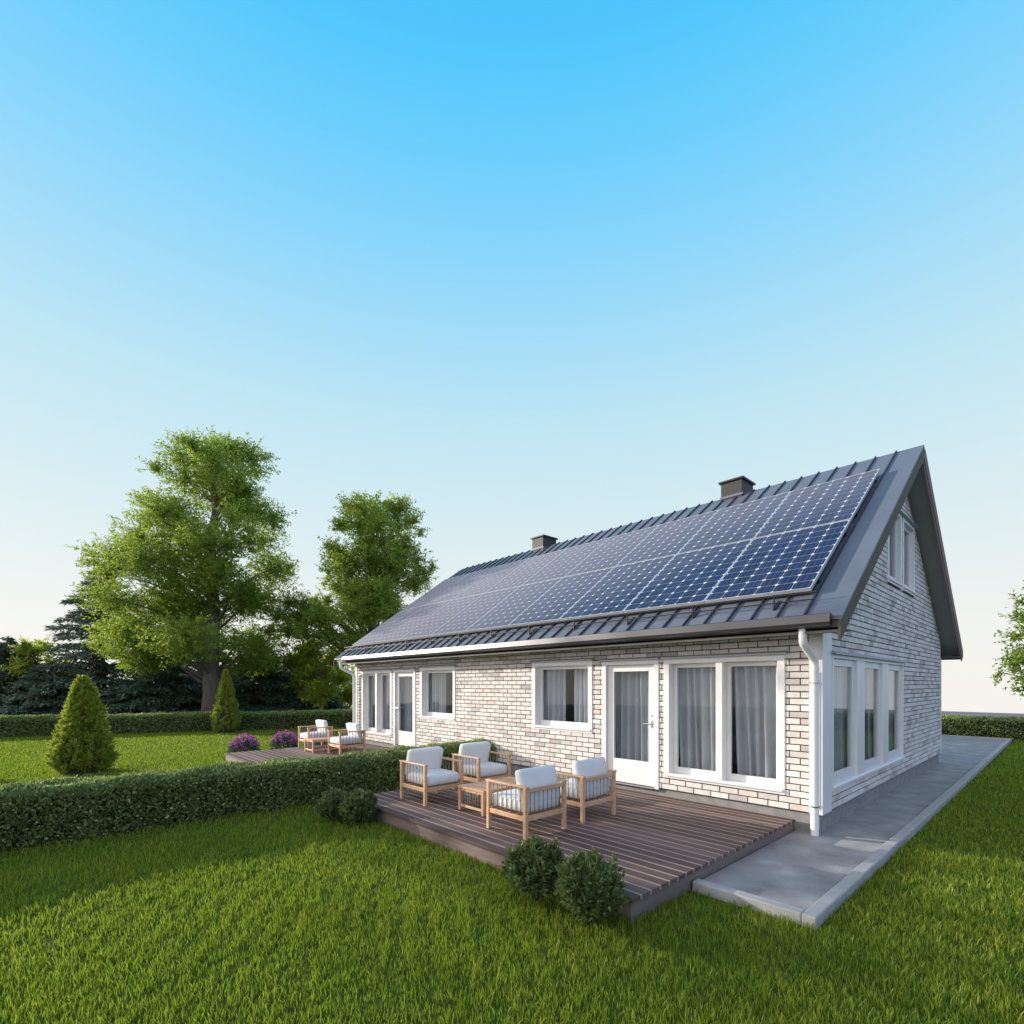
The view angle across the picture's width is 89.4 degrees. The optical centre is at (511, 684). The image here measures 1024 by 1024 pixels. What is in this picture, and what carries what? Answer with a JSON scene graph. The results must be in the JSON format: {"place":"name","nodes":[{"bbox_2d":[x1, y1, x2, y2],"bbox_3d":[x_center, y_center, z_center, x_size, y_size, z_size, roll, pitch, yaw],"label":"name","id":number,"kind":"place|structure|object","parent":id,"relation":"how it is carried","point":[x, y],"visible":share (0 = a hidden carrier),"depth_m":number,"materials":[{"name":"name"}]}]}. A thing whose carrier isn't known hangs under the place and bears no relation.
{"place":"outdoors","nodes":[
{"label":"outdoors","id":0,"kind":"place"},
{"bbox_2d":[0,727,1023,1023],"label":"lawn","id":1,"kind":"structure","parent":0,"point":[48,938],"depth_m":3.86,"materials":[{"name":"plant"}]},
{"bbox_2d":[43,675,120,774],"bbox_3d":[-9.649,0.882,11.597,1.314,2.245,1.312,0,0,-4],"label":"conical shrub","id":2,"kind":"object","parent":1,"relation":"on","point":[80,743],"visible":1,"depth_m":11.35,"materials":[{"name":"green plant"}]},
{"bbox_2d":[0,709,352,737],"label":"hedge","id":3,"kind":"object","parent":1,"relation":"on","point":[25,725],"visible":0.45,"depth_m":21.33,"materials":[{"name":"green plant"}]},
{"bbox_2d":[64,424,303,715],"bbox_3d":[-15.071,-5.482,25.072,10.034,15.120,9.644,0,0,-43],"label":"broadleaf tree","id":4,"kind":"object","parent":1,"relation":"on","point":[188,632],"visible":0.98,"depth_m":23.86,"materials":[{"name":"green plant"}]},
{"bbox_2d":[210,669,242,732],"bbox_3d":[-11.722,0.666,21.194,1.117,2.632,1.218,0,0,-5],"label":"conical shrub","id":5,"kind":"object","parent":1,"relation":"on","point":[225,717],"visible":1,"depth_m":20.98,"materials":[{"name":"green plant"}]},
{"bbox_2d":[226,732,260,752],"bbox_3d":[-7.572,1.684,14.653,0.927,0.650,0.949,0,0,-43],"label":"flowering plant","id":6,"kind":"object","parent":1,"relation":"on","point":[249,743],"visible":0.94,"depth_m":14.52,"materials":[{"name":"purple plant"}]},
{"bbox_2d":[0,737,496,851],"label":"hedge","id":7,"kind":"object","parent":1,"relation":"on","point":[49,810],"visible":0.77,"depth_m":7.32,"materials":[{"name":"green plant"}]},
{"bbox_2d":[269,729,297,748],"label":"flowering plant","id":8,"kind":"object","parent":1,"relation":"on","point":[287,738],"visible":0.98,"depth_m":15.55,"materials":[{"name":"purple plant"}]},
{"bbox_2d":[224,743,388,762],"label":"timber deck","id":9,"kind":"structure","parent":1,"relation":"on","point":[256,756],"depth_m":13.20,"materials":[{"name":"brown wood"}]},
{"bbox_2d":[298,719,332,747],"bbox_3d":[-5.448,1.372,14.351,0.714,0.775,0.714,0,0,-43],"label":"armchair","id":10,"kind":"object","parent":9,"relation":"on","point":[322,727],"visible":0.67,"depth_m":14.25,"materials":[{"name":"white fabric"}]},
{"bbox_2d":[304,736,349,752],"bbox_3d":[-4.919,1.590,13.779,1.020,0.340,0.567,0,0,-43],"label":"table","id":11,"kind":"object","parent":9,"relation":"on","point":[311,741],"visible":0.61,"depth_m":13.46,"materials":[{"name":"brown wood"}]},
{"bbox_2d":[327,722,365,753],"bbox_3d":[-4.200,1.372,13.149,0.714,0.775,0.714,0,0,-43],"label":"armchair","id":12,"kind":"object","parent":9,"relation":"on","point":[353,738],"visible":0.98,"depth_m":13.04,"materials":[{"name":"white fabric"}]},
{"bbox_2d":[315,786,349,820],"bbox_3d":[-2.521,1.703,7.434,0.583,0.544,0.576,0,0,-10],"label":"round shrub","id":13,"kind":"object","parent":1,"relation":"on","point":[329,801],"visible":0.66,"depth_m":7.28,"materials":[{"name":"green plant"}]},
{"bbox_2d":[253,489,438,655],"bbox_3d":[-7.811,-4.122,26.382,8.579,12.401,7.524,0,0,-43],"label":"broadleaf tree","id":14,"kind":"object","parent":1,"relation":"on","point":[370,603],"visible":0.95,"depth_m":25.23,"materials":[{"name":"green plant"}]},
{"bbox_2d":[337,787,379,822],"bbox_3d":[-2.159,1.711,7.296,0.593,0.528,0.582,0,0,-22],"label":"round shrub","id":15,"kind":"object","parent":1,"relation":"on","point":[357,805],"visible":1,"depth_m":7.13,"materials":[{"name":"green plant"}]},
{"bbox_2d":[499,834,564,901],"bbox_3d":[0.219,1.662,4.675,0.634,0.624,0.668,0,0,-11],"label":"round shrub","id":16,"kind":"object","parent":1,"relation":"on","point":[528,867],"visible":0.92,"depth_m":4.53,"materials":[{"name":"green plant"}]},
{"bbox_2d":[372,772,795,921],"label":"timber deck","id":17,"kind":"structure","parent":1,"relation":"on","point":[665,848],"depth_m":6.20,"materials":[{"name":"brown wood"}]},
{"bbox_2d":[399,746,463,806],"bbox_3d":[-1.231,1.372,7.933,0.714,0.775,0.714,0,0,-43],"label":"armchair","id":18,"kind":"object","parent":17,"relation":"on","point":[423,771],"visible":0.97,"depth_m":7.85,"materials":[{"name":"white fabric"}]},
{"bbox_2d":[452,741,511,795],"bbox_3d":[-0.509,1.372,8.669,0.714,0.775,0.714,0,0,-43],"label":"armchair","id":19,"kind":"object","parent":17,"relation":"on","point":[477,765],"visible":0.87,"depth_m":8.59,"materials":[{"name":"white fabric"}]},
{"bbox_2d":[457,777,515,816],"bbox_3d":[-0.203,1.590,7.433,1.020,0.340,0.567,0,0,-43],"label":"table","id":20,"kind":"object","parent":17,"relation":"on","point":[478,788],"visible":0.52,"depth_m":7.20,"materials":[{"name":"brown wood"}]},
{"bbox_2d":[485,765,566,839],"bbox_3d":[0.175,1.372,6.332,0.714,0.775,0.714,0,0,-43],"label":"armchair","id":21,"kind":"object","parent":17,"relation":"on","point":[537,789],"visible":0.99,"depth_m":6.13,"materials":[{"name":"white fabric"}]},
{"bbox_2d":[544,757,616,823],"bbox_3d":[0.916,1.372,7.018,0.714,0.775,0.714,0,0,-43],"label":"armchair","id":22,"kind":"object","parent":17,"relation":"on","point":[590,779],"visible":0.81,"depth_m":6.77,"materials":[{"name":"white fabric"}]},
{"bbox_2d":[553,846,630,923],"bbox_3d":[0.654,1.663,4.250,0.660,0.622,0.647,0,0,-8],"label":"round shrub","id":23,"kind":"object","parent":1,"relation":"on","point":[588,888],"visible":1,"depth_m":4.10,"materials":[{"name":"green plant"}]},
{"bbox_2d":[334,445,962,836],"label":"house","id":24,"kind":"structure","parent":1,"relation":"on","point":[878,599],"depth_m":8.88,"materials":[{"name":"white brick"}]},
{"bbox_2d":[370,676,373,727],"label":"curtain","id":25,"kind":"object","parent":24,"relation":"hanging from","point":[372,701],"visible":0.32,"depth_m":15.79,"materials":[{"name":"grey fabric"}]},
{"bbox_2d":[360,668,391,736],"bbox_3d":[-3.911,0.505,15.120,0.250,1.930,1.860,0,0,-43],"label":"window","id":26,"kind":"structure","parent":24,"relation":"in","point":[379,675],"depth_m":15.11,"materials":[{"name":"white paint"}]},
{"bbox_2d":[384,675,389,729],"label":"curtain","id":27,"kind":"object","parent":24,"relation":"hanging from","point":[386,701],"visible":0.48,"depth_m":15.07,"materials":[{"name":"grey fabric"}]},
{"bbox_2d":[353,605,424,645],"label":"solar panel","id":28,"kind":"object","parent":24,"relation":"attached to","point":[384,628],"visible":0.84,"depth_m":16.00,"materials":[{"name":"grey glass"}]},
{"bbox_2d":[396,672,412,746],"bbox_3d":[-2.880,0.670,13.963,0.128,1.991,0.942,0,0,-43],"label":"door","id":29,"kind":"structure","parent":24,"relation":"in","point":[404,738],"depth_m":14.16,"materials":[{"name":"white paint"}]},
{"bbox_2d":[401,676,411,731],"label":"curtain","id":30,"kind":"object","parent":24,"relation":"hanging from","point":[406,703],"visible":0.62,"depth_m":14.33,"materials":[{"name":"grey fabric"}]},
{"bbox_2d":[375,600,451,642],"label":"solar panel","id":31,"kind":"object","parent":24,"relation":"attached to","point":[409,624],"visible":0.85,"depth_m":14.94,"materials":[{"name":"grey glass"}]},
{"bbox_2d":[402,573,469,609],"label":"solar panel","id":32,"kind":"object","parent":24,"relation":"attached to","point":[434,592],"visible":0.76,"depth_m":17.22,"materials":[{"name":"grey glass"}]},
{"bbox_2d":[417,664,455,721],"bbox_3d":[-1.812,0.195,12.852,0.250,1.370,1.580,0,0,-43],"label":"window","id":33,"kind":"structure","parent":24,"relation":"in","point":[424,671],"depth_m":13.10,"materials":[{"name":"white paint"}]},
{"bbox_2d":[429,673,445,712],"bbox_3d":[-1.963,0.540,13.319,0.140,2.140,0.867,0,0,-43],"label":"curtain","id":34,"kind":"object","parent":24,"relation":"hanging from","point":[437,692],"visible":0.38,"depth_m":13.25,"materials":[{"name":"grey fabric"}]},
{"bbox_2d":[401,593,483,639],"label":"solar panel","id":35,"kind":"object","parent":24,"relation":"attached to","point":[434,622],"visible":0.82,"depth_m":13.90,"materials":[{"name":"blue glass"}]},
{"bbox_2d":[427,566,496,604],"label":"solar panel","id":36,"kind":"object","parent":24,"relation":"attached to","point":[458,588],"visible":0.72,"depth_m":16.16,"materials":[{"name":"blue glass"}]},
{"bbox_2d":[431,586,519,635],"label":"solar panel","id":37,"kind":"object","parent":24,"relation":"attached to","point":[470,615],"visible":0.83,"depth_m":12.84,"materials":[{"name":"blue glass"}]},
{"bbox_2d":[454,558,528,598],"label":"solar panel","id":38,"kind":"object","parent":24,"relation":"attached to","point":[491,579],"visible":0.74,"depth_m":15.12,"materials":[{"name":"blue glass"}]},
{"bbox_2d":[466,577,562,631],"bbox_3d":[0.075,-1.832,11.870,1.766,1.281,1.427,0,0,-43],"label":"solar panel","id":39,"kind":"object","parent":24,"relation":"attached to","point":[509,609],"visible":0.84,"depth_m":11.79,"materials":[{"name":"blue glass"}]},
{"bbox_2d":[485,548,566,592],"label":"solar panel","id":40,"kind":"object","parent":24,"relation":"attached to","point":[524,572],"visible":0.79,"depth_m":14.06,"materials":[{"name":"blue glass"}]},
{"bbox_2d":[544,669,565,720],"bbox_3d":[0.811,0.540,10.322,0.114,2.140,0.718,0,0,-43],"label":"curtain","id":41,"kind":"object","parent":24,"relation":"hanging from","point":[554,695],"visible":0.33,"depth_m":10.24,"materials":[{"name":"grey fabric"}]},
{"bbox_2d":[508,567,613,626],"bbox_3d":[1.044,-1.832,10.823,1.766,1.281,1.427,0,0,-43],"label":"solar panel","id":42,"kind":"object","parent":24,"relation":"attached to","point":[559,599],"visible":0.84,"depth_m":10.73,"materials":[{"name":"blue glass"}]},
{"bbox_2d":[529,657,593,733],"bbox_3d":[0.966,0.195,9.850,0.250,1.370,1.580,0,0,-43],"label":"window","id":43,"kind":"structure","parent":24,"relation":"in","point":[538,667],"depth_m":9.99,"materials":[{"name":"white paint"}]},
{"bbox_2d":[521,537,609,585],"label":"solar panel","id":44,"kind":"object","parent":24,"relation":"attached to","point":[564,563],"visible":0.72,"depth_m":13.01,"materials":[{"name":"blue glass"}]},
{"bbox_2d":[574,669,587,722],"bbox_3d":[1.399,0.540,9.688,0.137,2.140,0.528,0,0,-43],"label":"curtain","id":45,"kind":"object","parent":24,"relation":"hanging from","point":[581,696],"visible":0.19,"depth_m":9.77,"materials":[{"name":"grey fabric"}]},
{"bbox_2d":[565,525,658,576],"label":"solar panel","id":46,"kind":"object","parent":24,"relation":"attached to","point":[613,551],"visible":0.76,"depth_m":11.96,"materials":[{"name":"blue glass"}]},
{"bbox_2d":[559,555,675,620],"bbox_3d":[2.014,-1.832,9.776,1.766,1.281,1.427,0,0,-43],"label":"solar panel","id":47,"kind":"object","parent":24,"relation":"attached to","point":[616,590],"visible":0.85,"depth_m":9.68,"materials":[{"name":"blue glass"}]},
{"bbox_2d":[608,664,653,786],"bbox_3d":[1.991,0.670,8.701,0.128,1.991,0.942,0,0,-43],"label":"door","id":48,"kind":"structure","parent":24,"relation":"in","point":[628,770],"depth_m":8.74,"materials":[{"name":"white paint"}]},
{"bbox_2d":[616,671,648,761],"bbox_3d":[2.110,0.540,8.918,0.142,2.140,1.098,0,0,-43],"label":"curtain","id":49,"kind":"object","parent":24,"relation":"hanging from","point":[632,713],"visible":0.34,"depth_m":8.96,"materials":[{"name":"grey fabric"}]},
{"bbox_2d":[615,510,717,566],"bbox_3d":[3.305,-3.091,10.971,1.766,1.281,1.427,0,0,-43],"label":"solar panel","id":50,"kind":"object","parent":24,"relation":"attached to","point":[669,539],"visible":0.76,"depth_m":10.90,"materials":[{"name":"blue glass"}]},
{"bbox_2d":[623,539,752,612],"bbox_3d":[2.983,-1.832,8.729,1.766,1.281,1.427,0,0,-43],"label":"solar panel","id":51,"kind":"object","parent":24,"relation":"attached to","point":[689,578],"visible":0.83,"depth_m":8.62,"materials":[{"name":"blue glass"}]},
{"bbox_2d":[679,667,715,770],"bbox_3d":[2.950,0.540,8.013,0.140,2.140,0.827,0,0,-43],"label":"curtain","id":52,"kind":"object","parent":24,"relation":"hanging from","point":[697,709],"visible":0.52,"depth_m":8.07,"materials":[{"name":"grey fabric"}]},
{"bbox_2d":[660,650,787,794],"bbox_3d":[3.065,0.505,7.583,0.250,1.930,1.860,0,0,-43],"label":"window","id":53,"kind":"structure","parent":24,"relation":"in","point":[723,775],"depth_m":7.55,"materials":[{"name":"white paint"}]},
{"bbox_2d":[678,491,790,553],"bbox_3d":[4.275,-3.091,9.924,1.766,1.281,1.427,0,0,-43],"label":"solar panel","id":54,"kind":"object","parent":24,"relation":"attached to","point":[738,523],"visible":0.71,"depth_m":9.85,"materials":[{"name":"blue glass"}]},
{"bbox_2d":[734,665,775,778],"bbox_3d":[3.552,0.540,7.361,0.142,2.140,0.852,0,0,-43],"label":"curtain","id":55,"kind":"object","parent":24,"relation":"hanging from","point":[755,702],"visible":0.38,"depth_m":7.39,"materials":[{"name":"grey fabric"}]},
{"bbox_2d":[704,519,850,603],"bbox_3d":[3.952,-1.832,7.681,1.766,1.281,1.427,0,0,-43],"label":"solar panel","id":56,"kind":"object","parent":24,"relation":"attached to","point":[795,561],"visible":1,"depth_m":7.55,"materials":[{"name":"glass"}]},
{"bbox_2d":[754,469,879,538],"bbox_3d":[5.244,-3.091,8.877,1.766,1.281,1.427,0,0,-43],"label":"solar panel","id":57,"kind":"object","parent":24,"relation":"attached to","point":[838,500],"visible":0.95,"depth_m":8.78,"materials":[{"name":"blue glass"}]},
{"bbox_2d":[834,666,846,770],"bbox_3d":[4.626,0.540,7.449,1.305,2.140,0.142,0,0,-43],"label":"curtain","id":58,"kind":"object","parent":24,"relation":"hanging from","point":[840,717],"visible":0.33,"depth_m":7.53,"materials":[{"name":"grey fabric"}]},
{"bbox_2d":[831,650,906,791],"bbox_3d":[5.747,0.475,8.277,4.320,1.870,0.185,0,0,-43],"label":"window","id":59,"kind":"structure","parent":24,"relation":"in","point":[857,768],"depth_m":7.97,"materials":[{"name":"white paint"}]},
{"bbox_2d":[865,669,873,759],"bbox_3d":[6.089,0.540,8.804,0.718,2.140,0.138,0,0,-43],"label":"curtain","id":60,"kind":"object","parent":24,"relation":"hanging from","point":[869,713],"visible":0.36,"depth_m":8.63,"materials":[{"name":"grey fabric"}]},
{"bbox_2d":[889,670,893,750],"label":"curtain","id":61,"kind":"object","parent":24,"relation":"hanging from","point":[891,710],"visible":0.13,"depth_m":9.70,"materials":[{"name":"grey fabric"}]},
{"bbox_2d":[887,510,905,588],"bbox_3d":[6.811,-2.480,9.262,1.100,1.420,0.185,0,0,-43],"label":"window","id":62,"kind":"structure","parent":24,"relation":"in","point":[896,579],"depth_m":9.55,"materials":[{"name":"white paint"}]},
{"bbox_2d":[902,515,917,595],"bbox_3d":[7.666,-2.480,10.053,1.110,1.420,0.185,0,0,-43],"label":"window","id":63,"kind":"structure","parent":24,"relation":"in","point":[908,526],"depth_m":10.34,"materials":[{"name":"white paint"}]},
{"bbox_2d":[692,735,1011,929],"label":"kerb","id":64,"kind":"structure","parent":1,"relation":"on","point":[817,913],"depth_m":4.89,"materials":[{"name":"concrete"}]},
{"bbox_2d":[941,713,1023,740],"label":"hedge","id":65,"kind":"object","parent":1,"relation":"on","point":[1012,727],"visible":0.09,"depth_m":18.87,"materials":[{"name":"green plant"}]},
{"bbox_2d":[0,0,1023,713],"label":"sky","id":66,"kind":"structure","parent":0,"point":[519,271],"materials":[{"name":"blue"}]},
{"bbox_2d":[350,707,1023,718],"bbox_3d":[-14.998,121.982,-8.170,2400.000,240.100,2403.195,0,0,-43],"label":"hedge","id":67,"kind":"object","parent":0,"point":[984,714],"depth_m":34.97,"materials":[{"name":"green plant"}]},
{"bbox_2d":[0,635,33,714],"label":"conifer","id":68,"kind":"object","parent":67,"relation":"on","point":[6,688],"visible":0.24,"depth_m":26.18,"materials":[{"name":"green plant"}]},
{"bbox_2d":[0,667,70,715],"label":"conifer","id":69,"kind":"object","parent":67,"relation":"on","point":[34,699],"visible":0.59,"depth_m":25.54,"materials":[{"name":"green plant"}]},
{"bbox_2d":[0,632,81,696],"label":"tree","id":70,"kind":"object","parent":67,"relation":"on","point":[27,649],"visible":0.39,"depth_m":26.52,"materials":[{"name":"green plant"}]},
{"bbox_2d":[18,570,159,714],"bbox_3d":[-22.543,-1.984,28.641,7.596,8.785,7.781,0,0,-43],"label":"conifer","id":71,"kind":"object","parent":67,"relation":"on","point":[101,672],"visible":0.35,"depth_m":27.47,"materials":[{"name":"green plant"}]},
{"bbox_2d":[99,648,202,713],"bbox_3d":[-18.584,0.135,27.724,5.698,4.573,6.107,0,0,-12],"label":"conifer","id":72,"kind":"object","parent":67,"relation":"on","point":[170,689],"visible":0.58,"depth_m":26.48,"materials":[{"name":"green plant"}]},
{"bbox_2d":[175,654,242,705],"bbox_3d":[-17.614,-0.085,31.217,6.257,4.541,5.968,0,0,-22],"label":"conifer","id":73,"kind":"object","parent":67,"relation":"on","point":[220,676],"visible":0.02,"depth_m":30.33,"materials":[{"name":"green plant"}]},
{"bbox_2d":[231,647,315,711],"bbox_3d":[-14.043,0.070,28.966,6.251,4.498,6.444,0,0,-43],"label":"conifer","id":74,"kind":"object","parent":67,"relation":"on","point":[254,691],"visible":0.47,"depth_m":27.81,"materials":[{"name":"green plant"}]},
{"bbox_2d":[257,666,350,710],"bbox_3d":[-11.582,0.467,29.915,5.812,3.976,5.747,0,0,-43],"label":"conifer","id":75,"kind":"object","parent":67,"relation":"on","point":[334,705],"visible":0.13,"depth_m":28.98,"materials":[{"name":"green plant"}]},
{"bbox_2d":[278,637,354,709],"bbox_3d":[-10.131,-0.404,27.922,4.454,4.966,4.016,0,0,13],"label":"tree","id":76,"kind":"object","parent":67,"relation":"on","point":[318,678],"visible":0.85,"depth_m":27.25,"materials":[{"name":"green plant"}]},
{"bbox_2d":[329,664,354,708],"bbox_3d":[-10.962,0.130,33.958,5.238,4.016,5.594,0,0,-43],"label":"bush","id":77,"kind":"object","parent":67,"relation":"on","point":[346,705],"visible":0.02,"depth_m":33.45,"materials":[{"name":"green plant"}]},
{"bbox_2d":[990,580,1023,700],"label":"broadleaf tree","id":78,"kind":"object","parent":67,"relation":"on","point":[1017,659],"visible":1,"depth_m":19.10,"materials":[{"name":"green plant"}]},
{"bbox_2d":[702,736,1005,910],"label":"path","id":79,"kind":"structure","parent":0,"point":[805,870],"depth_m":6.18,"materials":[{"name":"grey concrete"}]}
]}

